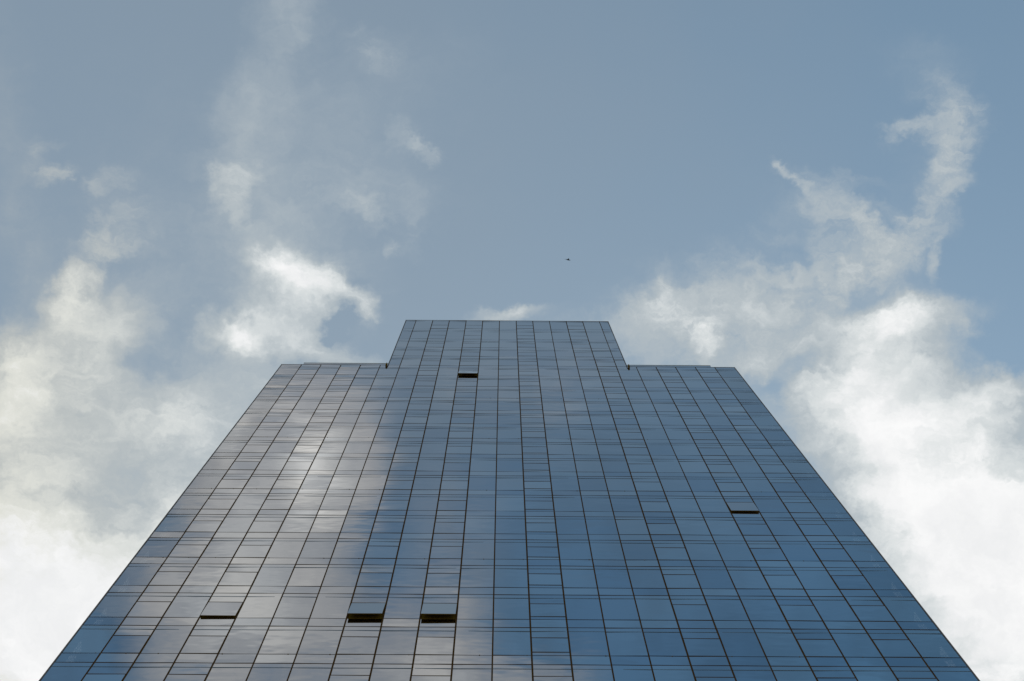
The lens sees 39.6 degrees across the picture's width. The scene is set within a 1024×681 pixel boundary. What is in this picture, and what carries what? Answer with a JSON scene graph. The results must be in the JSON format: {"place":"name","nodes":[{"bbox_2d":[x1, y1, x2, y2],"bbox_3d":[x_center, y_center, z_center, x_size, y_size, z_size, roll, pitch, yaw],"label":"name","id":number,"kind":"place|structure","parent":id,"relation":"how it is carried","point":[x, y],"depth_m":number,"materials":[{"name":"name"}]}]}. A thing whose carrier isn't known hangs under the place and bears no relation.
{"place":"outdoors","nodes":[
{"label":"outdoors","id":0,"kind":"place"},
{"bbox_2d":[39,320,979,680],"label":"glass tower","id":1,"kind":"structure","parent":0,"point":[463,500],"depth_m":72.06,"materials":[{"name":"glass"}]},
{"bbox_2d":[56,625,118,661],"bbox_3d":[-17.603,12.582,59.072,1.536,3.826,0.042,0,-79,0],"label":"window","id":2,"kind":"structure","parent":1,"relation":"in","point":[90,640],"depth_m":58.95,"materials":[{"name":"blue glass"}]},
{"bbox_2d":[84,593,141,624],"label":"window","id":3,"kind":"structure","parent":1,"relation":"in","point":[114,607],"depth_m":62.78,"materials":[{"name":"blue glass"}]},
{"bbox_2d":[96,626,155,662],"bbox_3d":[-16.003,12.588,59.081,1.512,3.826,0.052,0,-79,0],"label":"window","id":4,"kind":"structure","parent":1,"relation":"in","point":[130,640],"depth_m":58.93,"materials":[{"name":"blue glass"}]},
{"bbox_2d":[109,564,161,592],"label":"window","id":5,"kind":"structure","parent":1,"relation":"in","point":[136,577],"depth_m":66.63,"materials":[{"name":"blue glass"}]},
{"bbox_2d":[121,593,176,625],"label":"window","id":6,"kind":"structure","parent":1,"relation":"in","point":[150,608],"depth_m":62.78,"materials":[{"name":"grey glass"}]},
{"bbox_2d":[131,538,179,563],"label":"window","id":7,"kind":"structure","parent":1,"relation":"in","point":[155,551],"depth_m":70.39,"materials":[{"name":"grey glass"}]},
{"bbox_2d":[135,626,193,662],"bbox_3d":[-14.403,12.602,59.092,1.536,3.826,0.046,0,-79,0],"label":"window","id":8,"kind":"structure","parent":1,"relation":"in","point":[167,641],"depth_m":58.99,"materials":[{"name":"clear glass"}]},
{"bbox_2d":[144,564,194,592],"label":"window","id":9,"kind":"structure","parent":1,"relation":"in","point":[170,577],"depth_m":66.62,"materials":[{"name":"grey glass"}]},
{"bbox_2d":[159,593,211,625],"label":"window","id":10,"kind":"structure","parent":1,"relation":"in","point":[186,608],"depth_m":62.82,"materials":[{"name":"grey glass"}]},
{"bbox_2d":[164,538,210,563],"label":"window","id":11,"kind":"structure","parent":1,"relation":"in","point":[192,548],"depth_m":70.39,"materials":[{"name":"grey glass"}]},
{"bbox_2d":[175,626,230,662],"bbox_3d":[-12.803,12.610,59.102,1.512,3.826,0.052,0,-79,0],"label":"window","id":12,"kind":"structure","parent":1,"relation":"in","point":[203,645],"depth_m":58.99,"materials":[{"name":"grey glass"}]},
{"bbox_2d":[179,564,227,592],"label":"window","id":13,"kind":"structure","parent":1,"relation":"in","point":[204,578],"depth_m":66.68,"materials":[{"name":"grey glass"}]},
{"bbox_2d":[197,538,242,563],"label":"window","id":14,"kind":"structure","parent":1,"relation":"in","point":[223,549],"depth_m":70.46,"materials":[{"name":"grey glass"}]},
{"bbox_2d":[196,593,246,625],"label":"window","id":15,"kind":"structure","parent":1,"relation":"in","point":[222,609],"depth_m":62.70,"materials":[{"name":"grey glass"}]},
{"bbox_2d":[214,564,260,592],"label":"window","id":16,"kind":"structure","parent":1,"relation":"in","point":[238,578],"depth_m":66.70,"materials":[{"name":"grey glass"}]},
{"bbox_2d":[215,626,267,662],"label":"window","id":17,"kind":"structure","parent":1,"relation":"in","point":[242,644],"depth_m":59.05,"materials":[{"name":"clear glass"}]},
{"bbox_2d":[230,538,273,563],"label":"window","id":18,"kind":"structure","parent":1,"relation":"in","point":[252,550],"depth_m":70.48,"materials":[{"name":"grey glass"}]},
{"bbox_2d":[233,594,281,625],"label":"window","id":19,"kind":"structure","parent":1,"relation":"in","point":[257,609],"depth_m":62.79,"materials":[{"name":"grey glass"}]},
{"bbox_2d":[249,564,294,592],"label":"window","id":20,"kind":"structure","parent":1,"relation":"in","point":[271,578],"depth_m":66.76,"materials":[{"name":"grey glass"}]},
{"bbox_2d":[255,627,305,662],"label":"window","id":21,"kind":"structure","parent":1,"relation":"in","point":[280,644],"depth_m":58.99,"materials":[{"name":"grey glass"}]},
{"bbox_2d":[263,538,305,563],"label":"window","id":22,"kind":"structure","parent":1,"relation":"in","point":[283,550],"depth_m":70.55,"materials":[{"name":"grey glass"}]},
{"bbox_2d":[270,594,316,625],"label":"window","id":23,"kind":"structure","parent":1,"relation":"in","point":[293,609],"depth_m":62.84,"materials":[{"name":"grey glass"}]},
{"bbox_2d":[284,565,327,593],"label":"window","id":24,"kind":"structure","parent":1,"relation":"in","point":[305,579],"depth_m":66.66,"materials":[{"name":"grey glass"}]},
{"bbox_2d":[297,539,336,564],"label":"window","id":25,"kind":"structure","parent":1,"relation":"in","point":[315,551],"depth_m":70.43,"materials":[{"name":"grey glass"}]},
{"bbox_2d":[294,627,342,663],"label":"window","id":26,"kind":"structure","parent":1,"relation":"in","point":[317,643],"depth_m":59.02,"materials":[{"name":"grey glass"}]},
{"bbox_2d":[308,594,352,626],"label":"window","id":27,"kind":"structure","parent":1,"relation":"in","point":[329,609],"depth_m":62.87,"materials":[{"name":"grey glass"}]},
{"bbox_2d":[319,565,360,593],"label":"window","id":28,"kind":"structure","parent":1,"relation":"in","point":[339,579],"depth_m":66.70,"materials":[{"name":"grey glass"}]},
{"bbox_2d":[330,539,368,564],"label":"window","id":29,"kind":"structure","parent":1,"relation":"in","point":[347,551],"depth_m":70.48,"materials":[{"name":"blue glass"}]},
{"bbox_2d":[334,627,379,663],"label":"window","id":30,"kind":"structure","parent":1,"relation":"in","point":[357,645],"depth_m":59.00,"materials":[{"name":"grey glass"}]},
{"bbox_2d":[345,594,387,626],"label":"window","id":31,"kind":"structure","parent":1,"relation":"in","point":[365,610],"depth_m":62.53,"materials":[{"name":"blue glass"}]},
{"bbox_2d":[355,565,393,593],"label":"window","id":32,"kind":"structure","parent":1,"relation":"in","point":[373,579],"depth_m":66.70,"materials":[{"name":"blue glass"}]},
{"bbox_2d":[363,539,399,564],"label":"window","id":33,"kind":"structure","parent":1,"relation":"in","point":[379,551],"depth_m":70.48,"materials":[{"name":"blue glass"}]},
{"bbox_2d":[370,516,404,538],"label":"window","id":34,"kind":"structure","parent":1,"relation":"in","point":[385,527],"depth_m":74.35,"materials":[{"name":"blue glass"}]},
{"bbox_2d":[374,627,417,663],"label":"window","id":35,"kind":"structure","parent":1,"relation":"in","point":[395,644],"depth_m":59.08,"materials":[{"name":"grey glass"}]},
{"bbox_2d":[382,594,422,626],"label":"window","id":36,"kind":"structure","parent":1,"relation":"in","point":[402,610],"depth_m":62.84,"materials":[{"name":"blue glass"}]},
{"bbox_2d":[389,565,426,593],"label":"window","id":37,"kind":"structure","parent":1,"relation":"in","point":[407,579],"depth_m":66.76,"materials":[{"name":"blue glass"}]},
{"bbox_2d":[396,539,431,564],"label":"window","id":38,"kind":"structure","parent":1,"relation":"in","point":[411,551],"depth_m":70.57,"materials":[{"name":"blue glass"}]},
{"bbox_2d":[402,516,434,538],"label":"window","id":39,"kind":"structure","parent":1,"relation":"in","point":[415,527],"depth_m":74.42,"materials":[{"name":"blue glass"}]},
{"bbox_2d":[414,627,454,663],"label":"window","id":40,"kind":"structure","parent":1,"relation":"in","point":[434,644],"depth_m":59.03,"materials":[{"name":"grey glass"}]},
{"bbox_2d":[420,595,457,626],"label":"window","id":41,"kind":"structure","parent":1,"relation":"in","point":[437,610],"depth_m":62.50,"materials":[{"name":"blue glass"}]},
{"bbox_2d":[425,565,459,593],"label":"window","id":42,"kind":"structure","parent":1,"relation":"in","point":[441,579],"depth_m":66.78,"materials":[{"name":"blue glass"}]},
{"bbox_2d":[429,539,462,564],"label":"window","id":43,"kind":"structure","parent":1,"relation":"in","point":[443,551],"depth_m":70.55,"materials":[{"name":"blue glass"}]},
{"bbox_2d":[433,516,464,538],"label":"window","id":44,"kind":"structure","parent":1,"relation":"in","point":[446,527],"depth_m":74.42,"materials":[{"name":"blue glass"}]},
{"bbox_2d":[458,368,477,377],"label":"window","id":45,"kind":"structure","parent":1,"relation":"in","point":[463,372],"depth_m":112.46,"materials":[{"name":"blue glass"}]},
{"bbox_2d":[453,627,491,663],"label":"window","id":46,"kind":"structure","parent":1,"relation":"in","point":[470,642],"depth_m":59.08,"materials":[{"name":"grey glass"}]},
{"bbox_2d":[457,595,492,626],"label":"window","id":47,"kind":"structure","parent":1,"relation":"in","point":[473,610],"depth_m":62.90,"materials":[{"name":"blue glass"}]},
{"bbox_2d":[459,566,493,594],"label":"window","id":48,"kind":"structure","parent":1,"relation":"in","point":[475,580],"depth_m":66.73,"materials":[{"name":"blue glass"}]},
{"bbox_2d":[462,540,493,565],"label":"window","id":49,"kind":"structure","parent":1,"relation":"in","point":[475,552],"depth_m":70.48,"materials":[{"name":"blue glass"}]},
{"bbox_2d":[464,516,494,539],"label":"window","id":50,"kind":"structure","parent":1,"relation":"in","point":[476,527],"depth_m":74.50,"materials":[{"name":"blue glass"}]},
{"bbox_2d":[494,566,527,594],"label":"window","id":51,"kind":"structure","parent":1,"relation":"in","point":[509,580],"depth_m":66.75,"materials":[{"name":"blue glass"}]},
{"bbox_2d":[495,540,526,565],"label":"window","id":52,"kind":"structure","parent":1,"relation":"in","point":[507,552],"depth_m":70.53,"materials":[{"name":"blue glass"}]},
{"bbox_2d":[493,628,530,664],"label":"window","id":53,"kind":"structure","parent":1,"relation":"in","point":[511,646],"depth_m":59.05,"materials":[{"name":"blue glass"}]},
{"bbox_2d":[494,595,529,627],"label":"window","id":54,"kind":"structure","parent":1,"relation":"in","point":[512,611],"depth_m":62.92,"materials":[{"name":"blue glass"}]},
{"bbox_2d":[526,517,556,539],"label":"window","id":55,"kind":"structure","parent":1,"relation":"in","point":[538,528],"depth_m":74.39,"materials":[{"name":"blue glass"}]},
{"bbox_2d":[527,540,559,565],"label":"window","id":56,"kind":"structure","parent":1,"relation":"in","point":[540,552],"depth_m":70.53,"materials":[{"name":"blue glass"}]},
{"bbox_2d":[528,566,562,594],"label":"window","id":57,"kind":"structure","parent":1,"relation":"in","point":[543,580],"depth_m":66.75,"materials":[{"name":"blue glass"}]},
{"bbox_2d":[530,595,565,627],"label":"window","id":58,"kind":"structure","parent":1,"relation":"in","point":[547,611],"depth_m":62.92,"materials":[{"name":"blue glass"}]},
{"bbox_2d":[531,628,570,664],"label":"window","id":59,"kind":"structure","parent":1,"relation":"in","point":[550,646],"depth_m":59.06,"materials":[{"name":"blue glass"}]},
{"bbox_2d":[556,517,587,539],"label":"window","id":60,"kind":"structure","parent":1,"relation":"in","point":[568,528],"depth_m":74.46,"materials":[{"name":"blue glass"}]},
{"bbox_2d":[558,540,592,565],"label":"window","id":61,"kind":"structure","parent":1,"relation":"in","point":[572,552],"depth_m":70.60,"materials":[{"name":"blue glass"}]},
{"bbox_2d":[561,566,597,594],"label":"window","id":62,"kind":"structure","parent":1,"relation":"in","point":[577,580],"depth_m":66.81,"materials":[{"name":"blue glass"}]},
{"bbox_2d":[565,595,603,627],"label":"window","id":63,"kind":"structure","parent":1,"relation":"in","point":[582,611],"depth_m":62.96,"materials":[{"name":"blue glass"}]},
{"bbox_2d":[568,628,610,664],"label":"window","id":64,"kind":"structure","parent":1,"relation":"in","point":[588,646],"depth_m":59.13,"materials":[{"name":"blue glass"}]},
{"bbox_2d":[590,540,625,565],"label":"window","id":65,"kind":"structure","parent":1,"relation":"in","point":[604,552],"depth_m":70.65,"materials":[{"name":"blue glass"}]},
{"bbox_2d":[594,566,632,594],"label":"window","id":66,"kind":"structure","parent":1,"relation":"in","point":[610,580],"depth_m":66.84,"materials":[{"name":"blue glass"}]},
{"bbox_2d":[600,596,640,627],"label":"window","id":67,"kind":"structure","parent":1,"relation":"in","point":[618,611],"depth_m":62.90,"materials":[{"name":"blue glass"}]},
{"bbox_2d":[606,628,649,664],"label":"window","id":68,"kind":"structure","parent":1,"relation":"in","point":[626,646],"depth_m":59.06,"materials":[{"name":"blue glass"}]},
{"bbox_2d":[621,541,658,566],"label":"window","id":69,"kind":"structure","parent":1,"relation":"in","point":[637,553],"depth_m":70.65,"materials":[{"name":"blue glass"}]},
{"bbox_2d":[628,567,667,595],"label":"window","id":70,"kind":"structure","parent":1,"relation":"in","point":[646,581],"depth_m":66.76,"materials":[{"name":"blue glass"}]},
{"bbox_2d":[635,596,677,627],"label":"window","id":71,"kind":"structure","parent":1,"relation":"in","point":[654,611],"depth_m":62.95,"materials":[{"name":"blue glass"}]},
{"bbox_2d":[643,629,689,665],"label":"window","id":72,"kind":"structure","parent":1,"relation":"in","point":[662,644],"depth_m":59.10,"materials":[{"name":"blue glass"}]},
{"bbox_2d":[653,541,691,566],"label":"window","id":73,"kind":"structure","parent":1,"relation":"in","point":[669,553],"depth_m":70.54,"materials":[{"name":"blue glass"}]},
{"bbox_2d":[661,567,702,595],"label":"window","id":74,"kind":"structure","parent":1,"relation":"in","point":[680,581],"depth_m":66.78,"materials":[{"name":"blue glass"}]},
{"bbox_2d":[670,596,714,628],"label":"window","id":75,"kind":"structure","parent":1,"relation":"in","point":[692,612],"depth_m":62.93,"materials":[{"name":"blue glass"}]},
{"bbox_2d":[680,629,728,665],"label":"window","id":76,"kind":"structure","parent":1,"relation":"in","point":[704,647],"depth_m":59.09,"materials":[{"name":"blue glass"}]},
{"bbox_2d":[684,541,724,566],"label":"window","id":77,"kind":"structure","parent":1,"relation":"in","point":[704,553],"depth_m":70.62,"materials":[{"name":"blue glass"}]},
{"bbox_2d":[694,567,737,595],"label":"window","id":78,"kind":"structure","parent":1,"relation":"in","point":[714,581],"depth_m":66.84,"materials":[{"name":"blue glass"}]},
{"bbox_2d":[705,596,752,628],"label":"window","id":79,"kind":"structure","parent":1,"relation":"in","point":[727,612],"depth_m":62.98,"materials":[{"name":"blue glass"}]},
{"bbox_2d":[715,541,757,566],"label":"window","id":80,"kind":"structure","parent":1,"relation":"in","point":[733,553],"depth_m":70.65,"materials":[{"name":"blue glass"}]},
{"bbox_2d":[717,629,768,665],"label":"window","id":81,"kind":"structure","parent":1,"relation":"in","point":[744,646],"depth_m":59.16,"materials":[{"name":"blue glass"}]},
{"bbox_2d":[724,497,761,517],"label":"window","id":82,"kind":"structure","parent":1,"relation":"in","point":[740,507],"depth_m":78.09,"materials":[{"name":"blue glass"}]},
{"bbox_2d":[727,567,772,595],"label":"window","id":83,"kind":"structure","parent":1,"relation":"in","point":[748,581],"depth_m":66.86,"materials":[{"name":"blue glass"}]},
{"bbox_2d":[740,596,789,628],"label":"window","id":84,"kind":"structure","parent":1,"relation":"in","point":[763,612],"depth_m":63.02,"materials":[{"name":"blue glass"}]},
{"bbox_2d":[746,541,789,566],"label":"window","id":85,"kind":"structure","parent":1,"relation":"in","point":[766,553],"depth_m":70.65,"materials":[{"name":"blue glass"}]},
{"bbox_2d":[754,629,808,665],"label":"window","id":86,"kind":"structure","parent":1,"relation":"in","point":[780,647],"depth_m":59.18,"materials":[{"name":"blue glass"}]},
{"bbox_2d":[760,567,806,595],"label":"window","id":87,"kind":"structure","parent":1,"relation":"in","point":[782,581],"depth_m":66.88,"materials":[{"name":"blue glass"}]},
{"bbox_2d":[775,597,825,628],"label":"window","id":88,"kind":"structure","parent":1,"relation":"in","point":[799,612],"depth_m":62.95,"materials":[{"name":"blue glass"}]},
{"bbox_2d":[777,541,823,567],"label":"window","id":89,"kind":"structure","parent":1,"relation":"in","point":[798,553],"depth_m":70.72,"materials":[{"name":"blue glass"}]},
{"bbox_2d":[793,567,842,596],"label":"window","id":90,"kind":"structure","parent":1,"relation":"in","point":[816,582],"depth_m":66.83,"materials":[{"name":"blue glass"}]},
{"bbox_2d":[792,629,847,665],"bbox_3d":[12.796,12.786,59.268,1.512,3.826,0.052,0,-79,0],"label":"window","id":91,"kind":"structure","parent":1,"relation":"in","point":[819,648],"depth_m":59.19,"materials":[{"name":"blue glass"}]},
{"bbox_2d":[809,542,856,567],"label":"window","id":92,"kind":"structure","parent":1,"relation":"in","point":[831,554],"depth_m":70.58,"materials":[{"name":"blue glass"}]},
{"bbox_2d":[810,597,862,628],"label":"window","id":93,"kind":"structure","parent":1,"relation":"in","point":[835,612],"depth_m":62.99,"materials":[{"name":"blue glass"}]},
{"bbox_2d":[826,568,876,596],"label":"window","id":94,"kind":"structure","parent":1,"relation":"in","point":[850,581],"depth_m":66.82,"materials":[{"name":"blue glass"}]},
{"bbox_2d":[829,630,887,666],"bbox_3d":[14.396,12.803,59.279,1.536,3.826,0.040,0,-79,0],"label":"window","id":95,"kind":"structure","parent":1,"relation":"in","point":[854,645],"depth_m":59.15,"materials":[{"name":"blue glass"}]},
{"bbox_2d":[840,542,889,567],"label":"window","id":96,"kind":"structure","parent":1,"relation":"in","point":[865,555],"depth_m":70.65,"materials":[{"name":"blue glass"}]},
{"bbox_2d":[845,597,900,629],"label":"window","id":97,"kind":"structure","parent":1,"relation":"in","point":[871,612],"depth_m":62.99,"materials":[{"name":"blue glass"}]},
{"bbox_2d":[859,568,911,596],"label":"window","id":98,"kind":"structure","parent":1,"relation":"in","point":[884,581],"depth_m":66.89,"materials":[{"name":"blue glass"}]},
{"bbox_2d":[866,630,926,666],"bbox_3d":[15.996,12.808,59.289,1.512,3.826,0.052,0,-79,0],"label":"window","id":99,"kind":"structure","parent":1,"relation":"in","point":[894,646],"depth_m":59.15,"materials":[{"name":"blue glass"}]},
{"bbox_2d":[880,597,937,629],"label":"window","id":100,"kind":"structure","parent":1,"relation":"in","point":[906,611],"depth_m":63.04,"materials":[{"name":"blue glass"}]},
{"bbox_2d":[903,630,966,666],"bbox_3d":[17.596,12.823,59.300,1.536,3.826,0.044,0,-79,0],"label":"window","id":101,"kind":"structure","parent":1,"relation":"in","point":[931,645],"depth_m":59.19,"materials":[{"name":"blue glass"}]},
{"bbox_2d":[0,0,1023,680],"label":"sky","id":102,"kind":"structure","parent":0,"point":[821,202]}
]}

